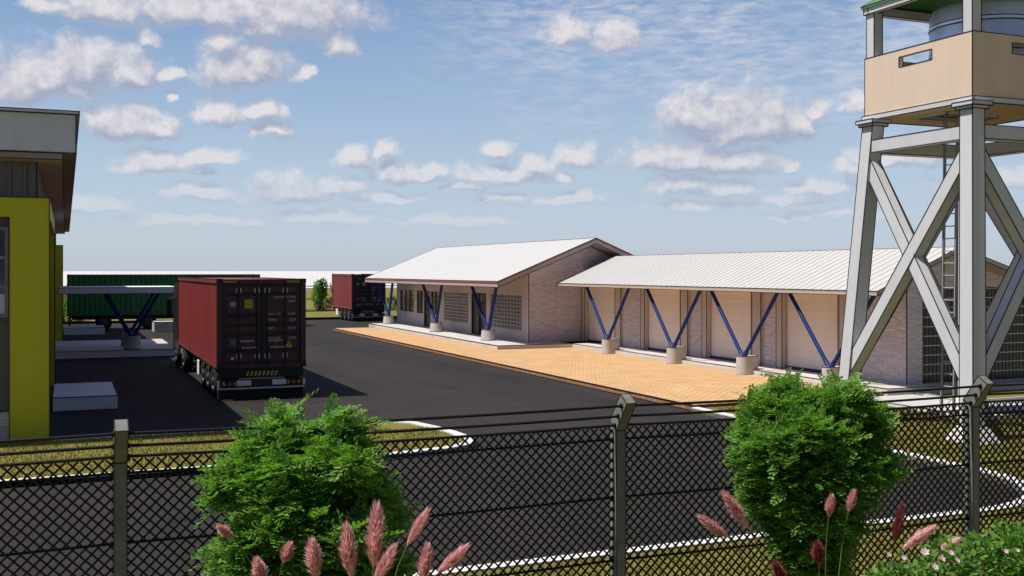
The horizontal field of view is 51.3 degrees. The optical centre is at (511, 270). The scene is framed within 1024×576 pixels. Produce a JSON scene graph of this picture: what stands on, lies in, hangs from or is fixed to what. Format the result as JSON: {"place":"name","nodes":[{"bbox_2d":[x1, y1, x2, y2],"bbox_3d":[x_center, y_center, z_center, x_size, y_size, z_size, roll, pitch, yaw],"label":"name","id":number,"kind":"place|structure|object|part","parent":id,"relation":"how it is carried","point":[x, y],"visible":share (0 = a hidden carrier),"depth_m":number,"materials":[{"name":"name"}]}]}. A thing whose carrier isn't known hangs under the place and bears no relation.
{"place":"outdoors","nodes":[
{"label":"outdoors","id":0,"kind":"place"},
{"bbox_2d":[0,107,79,439],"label":"yellow building","id":1,"kind":"structure","parent":0,"point":[38,151],"depth_m":22.72,"materials":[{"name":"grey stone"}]},
{"bbox_2d":[0,227,8,317],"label":"window","id":2,"kind":"structure","parent":1,"relation":"in","point":[4,231],"depth_m":22.70,"materials":[{"name":"glass"}]},
{"bbox_2d":[63,271,396,288],"bbox_3d":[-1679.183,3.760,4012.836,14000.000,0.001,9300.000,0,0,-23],"label":"ground","id":3,"kind":"structure","parent":0,"point":[311,277],"depth_m":1468.97,"materials":[{"name":"white"}]},
{"bbox_2d":[64,310,396,323],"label":"verge","id":4,"kind":"structure","parent":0,"point":[328,314],"depth_m":85.37,"materials":[{"name":"green plant"}]},
{"bbox_2d":[63,300,83,320],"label":"shrub","id":5,"kind":"object","parent":4,"relation":"on","point":[64,302],"visible":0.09,"depth_m":75.53,"materials":[{"name":"green plant"}]},
{"bbox_2d":[64,289,396,309],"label":"field","id":6,"kind":"structure","parent":0,"point":[309,305],"depth_m":148.84,"materials":[{"name":"green plant"}]},
{"bbox_2d":[63,285,66,322],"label":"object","id":7,"kind":"object","parent":6,"relation":"on","point":[64,312],"depth_m":72.76,"materials":[{"name":"green plant"}]},
{"bbox_2d":[63,316,396,323],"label":"kerb","id":8,"kind":"structure","parent":6,"relation":"on","point":[133,321],"depth_m":75.73,"materials":[{"name":"concrete"}]},
{"bbox_2d":[306,308,396,311],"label":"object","id":9,"kind":"object","parent":6,"relation":"on","point":[312,310],"depth_m":95.04,"materials":[{"name":"plant"}]},
{"bbox_2d":[310,278,328,307],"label":"tree","id":10,"kind":"object","parent":9,"relation":"on","point":[319,290],"visible":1,"depth_m":94.95,"materials":[{"name":"green plant"}]},
{"bbox_2d":[313,297,332,310],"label":"shrub","id":11,"kind":"object","parent":9,"relation":"on","point":[323,304],"visible":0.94,"depth_m":94.98,"materials":[{"name":"green plant"}]},
{"bbox_2d":[386,295,396,308],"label":"shrub","id":12,"kind":"object","parent":9,"relation":"on","point":[393,301],"visible":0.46,"depth_m":98.04,"materials":[{"name":"green plant"}]},
{"bbox_2d":[65,285,396,300],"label":"wire fence","id":13,"kind":"object","parent":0,"point":[308,288],"depth_m":98.60,"materials":[{"name":"metal"}]},
{"bbox_2d":[216,500,469,575],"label":"plume grass","id":14,"kind":"object","parent":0,"point":[374,538],"depth_m":4.09,"materials":[{"name":"pink plant"}]},
{"bbox_2d":[365,238,632,349],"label":"verandah building","id":15,"kind":"structure","parent":0,"point":[503,296],"depth_m":53.23,"materials":[{"name":"paint"}]},
{"bbox_2d":[401,290,413,311],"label":"window","id":16,"kind":"structure","parent":15,"relation":"in","point":[407,296],"depth_m":68.28,"materials":[{"name":"glass"}]},
{"bbox_2d":[417,290,422,312],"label":"window","id":17,"kind":"structure","parent":15,"relation":"in","point":[419,293],"depth_m":65.77,"materials":[{"name":"glass"}]},
{"bbox_2d":[424,291,429,326],"bbox_3d":[-5.050,2.315,64.310,0.127,2.190,1.250,0,0,-23],"label":"door","id":18,"kind":"structure","parent":15,"relation":"in","point":[426,308],"depth_m":64.64,"materials":[{"name":"paint"}]},
{"bbox_2d":[431,291,438,314],"bbox_3d":[-4.494,1.900,62.971,0.075,1.375,1.465,0,0,-23],"label":"window","id":19,"kind":"structure","parent":15,"relation":"in","point":[434,295],"depth_m":63.27,"materials":[{"name":"glass"}]},
{"bbox_2d":[471,293,485,334],"bbox_3d":[-1.701,2.290,56.308,0.127,2.240,2.200,0,0,-23],"label":"door","id":20,"kind":"structure","parent":15,"relation":"in","point":[477,324],"depth_m":56.66,"materials":[{"name":"paint"}]},
{"bbox_2d":[0,318,1020,575],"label":"road","id":21,"kind":"structure","parent":0,"point":[380,380],"depth_m":25.51,"materials":[{"name":"black asphalt"}]},
{"bbox_2d":[63,325,104,334],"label":"concrete block","id":22,"kind":"structure","parent":21,"relation":"on","point":[86,330],"depth_m":61.58,"materials":[{"name":"white paint"}]},
{"bbox_2d":[52,381,117,411],"bbox_3d":[-12.050,3.519,30.053,1.615,0.385,3.875,0,0,-23],"label":"loading step","id":23,"kind":"object","parent":21,"relation":"on","point":[82,396],"visible":1,"depth_m":28.55,"materials":[{"name":"white paint"}]},
{"bbox_2d":[55,338,174,358],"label":"concrete platform","id":24,"kind":"structure","parent":21,"relation":"on","point":[80,349],"depth_m":46.17,"materials":[{"name":"white paint"}]},
{"bbox_2d":[57,285,173,349],"bbox_3d":[-17.354,2.043,46.912,4.828,2.714,4.878,0,0,-23],"label":"entrance canopy","id":25,"kind":"object","parent":24,"relation":"on","point":[130,339],"visible":0.94,"depth_m":45.89,"materials":[{"name":"metal"}]},
{"bbox_2d":[152,320,172,332],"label":"concrete block","id":26,"kind":"structure","parent":21,"relation":"on","point":[162,326],"depth_m":64.15,"materials":[{"name":"grey concrete"}]},
{"bbox_2d":[67,274,259,329],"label":"container truck","id":27,"kind":"object","parent":21,"relation":"on","point":[97,308],"visible":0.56,"depth_m":66.73,"materials":[{"name":"green paint"}]},
{"bbox_2d":[166,277,305,399],"bbox_3d":[-9.915,1.966,37.166,2.920,3.483,14.315,0,0,-23],"label":"container truck","id":28,"kind":"object","parent":21,"relation":"on","point":[241,338],"visible":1,"depth_m":30.82,"materials":[{"name":"red paint"}]},
{"bbox_3d":[-7.688,1.520,30.412,1.091,2.420,0.135,0,0,-23],"label":"container door","id":29,"kind":"part","parent":28,"relation":"part of","materials":[{"name":"red paint"}]},
{"bbox_3d":[-6.669,1.520,30.839,1.091,2.420,0.135,0,0,-23],"label":"container door","id":30,"kind":"part","parent":28,"relation":"part of","materials":[{"name":"red paint"}]},
{"bbox_2d":[0,421,473,487],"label":"kerb","id":31,"kind":"structure","parent":21,"relation":"on","point":[455,433],"depth_m":21.75,"materials":[{"name":"white paint"}]},
{"bbox_2d":[0,423,474,488],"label":"lawn island","id":32,"kind":"structure","parent":21,"relation":"on","point":[396,426],"depth_m":21.55,"materials":[{"name":"green plant"}]},
{"bbox_2d":[332,274,385,321],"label":"container truck","id":33,"kind":"object","parent":21,"relation":"on","point":[356,297],"visible":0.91,"depth_m":77.81,"materials":[{"name":"red paint"}]},
{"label":"container door","id":34,"kind":"part","parent":33,"relation":"part of","materials":[{"name":"red paint"}]},
{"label":"container door","id":35,"kind":"part","parent":33,"relation":"part of","materials":[{"name":"red paint"}]},
{"bbox_2d":[404,407,1023,575],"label":"kerb","id":36,"kind":"structure","parent":21,"relation":"on","point":[557,559],"depth_m":14.11,"materials":[{"name":"white paint"}]},
{"bbox_2d":[0,0,1023,270],"label":"sky","id":37,"kind":"structure","parent":0,"point":[214,135],"materials":[{"name":"blue"}]},
{"bbox_2d":[0,389,1023,575],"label":"lawn","id":38,"kind":"structure","parent":0,"point":[703,561],"depth_m":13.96,"materials":[{"name":"green plant"}]},
{"bbox_2d":[188,389,422,575],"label":"evergreen shrub","id":39,"kind":"object","parent":38,"relation":"on","point":[273,488],"visible":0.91,"depth_m":4.54,"materials":[{"name":"green plant"}]},
{"bbox_2d":[0,375,1023,575],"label":"chain link fence","id":40,"kind":"object","parent":38,"relation":"on","point":[971,404],"visible":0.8,"depth_m":6.68,"materials":[{"name":"metal"}]},
{"bbox_2d":[716,367,916,575],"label":"evergreen shrub","id":41,"kind":"object","parent":38,"relation":"on","point":[798,455],"visible":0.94,"depth_m":5.66,"materials":[{"name":"green plant"}]},
{"bbox_2d":[838,0,1023,444],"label":"water tower","id":42,"kind":"structure","parent":38,"relation":"on","point":[965,88],"depth_m":24.12,"materials":[{"name":"metal"}]},
{"bbox_2d":[928,0,1023,59],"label":"water tank","id":43,"kind":"object","parent":42,"relation":"on","point":[1003,16],"visible":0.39,"depth_m":24.07,"materials":[{"name":"metal"}]},
{"bbox_2d":[862,516,1023,575],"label":"flowering bush","id":44,"kind":"object","parent":38,"relation":"on","point":[979,546],"visible":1,"depth_m":5.26,"materials":[{"name":"green plant"}]},
{"bbox_2d":[868,400,1023,419],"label":"kerb","id":45,"kind":"structure","parent":38,"relation":"on","point":[924,410],"depth_m":27.29,"materials":[{"name":"white paint"}]},
{"bbox_2d":[915,392,1023,400],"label":"kerb","id":46,"kind":"structure","parent":38,"relation":"on","point":[988,399],"depth_m":29.59,"materials":[{"name":"white paint"}]},
{"bbox_2d":[333,327,883,410],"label":"pavement","id":47,"kind":"structure","parent":0,"point":[652,380],"depth_m":37.97,"materials":[{"name":"beige concrete"}]},
{"bbox_2d":[556,247,1023,395],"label":"warehouse","id":48,"kind":"structure","parent":0,"point":[756,313],"depth_m":37.12,"materials":[{"name":"white metal"}]},
{"bbox_2d":[581,287,622,345],"bbox_3d":[4.214,1.938,49.460,0.280,2.895,3.920,0,0,-23],"label":"loading door","id":49,"kind":"structure","parent":48,"relation":"in","point":[607,301],"depth_m":49.83,"materials":[{"name":"beige paint"}]},
{"bbox_2d":[640,289,689,355],"bbox_3d":[6.385,1.938,44.271,0.280,2.895,3.770,0,0,-23],"label":"loading door","id":50,"kind":"structure","parent":48,"relation":"in","point":[673,306],"depth_m":44.58,"materials":[{"name":"beige paint"}]},
{"bbox_2d":[702,291,762,365],"bbox_3d":[8.248,1.938,39.820,0.280,2.895,3.820,0,0,-23],"label":"loading door","id":51,"kind":"structure","parent":48,"relation":"in","point":[743,311],"depth_m":40.03,"materials":[{"name":"beige paint"}]},
{"bbox_2d":[776,293,845,372],"bbox_3d":[10.062,1.938,35.485,0.280,2.895,3.820,0,0,-23],"label":"loading door","id":52,"kind":"structure","parent":48,"relation":"in","point":[824,314],"depth_m":35.87,"materials":[{"name":"beige paint"}]},
{"bbox_2d":[696,488,961,575],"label":"plume grass","id":53,"kind":"object","parent":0,"point":[818,554],"depth_m":5.27,"materials":[{"name":"pink plant"}]},
{"bbox_2d":[868,394,1023,415],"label":"footpath","id":54,"kind":"structure","parent":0,"point":[919,402],"depth_m":28.91,"materials":[{"name":"concrete"}]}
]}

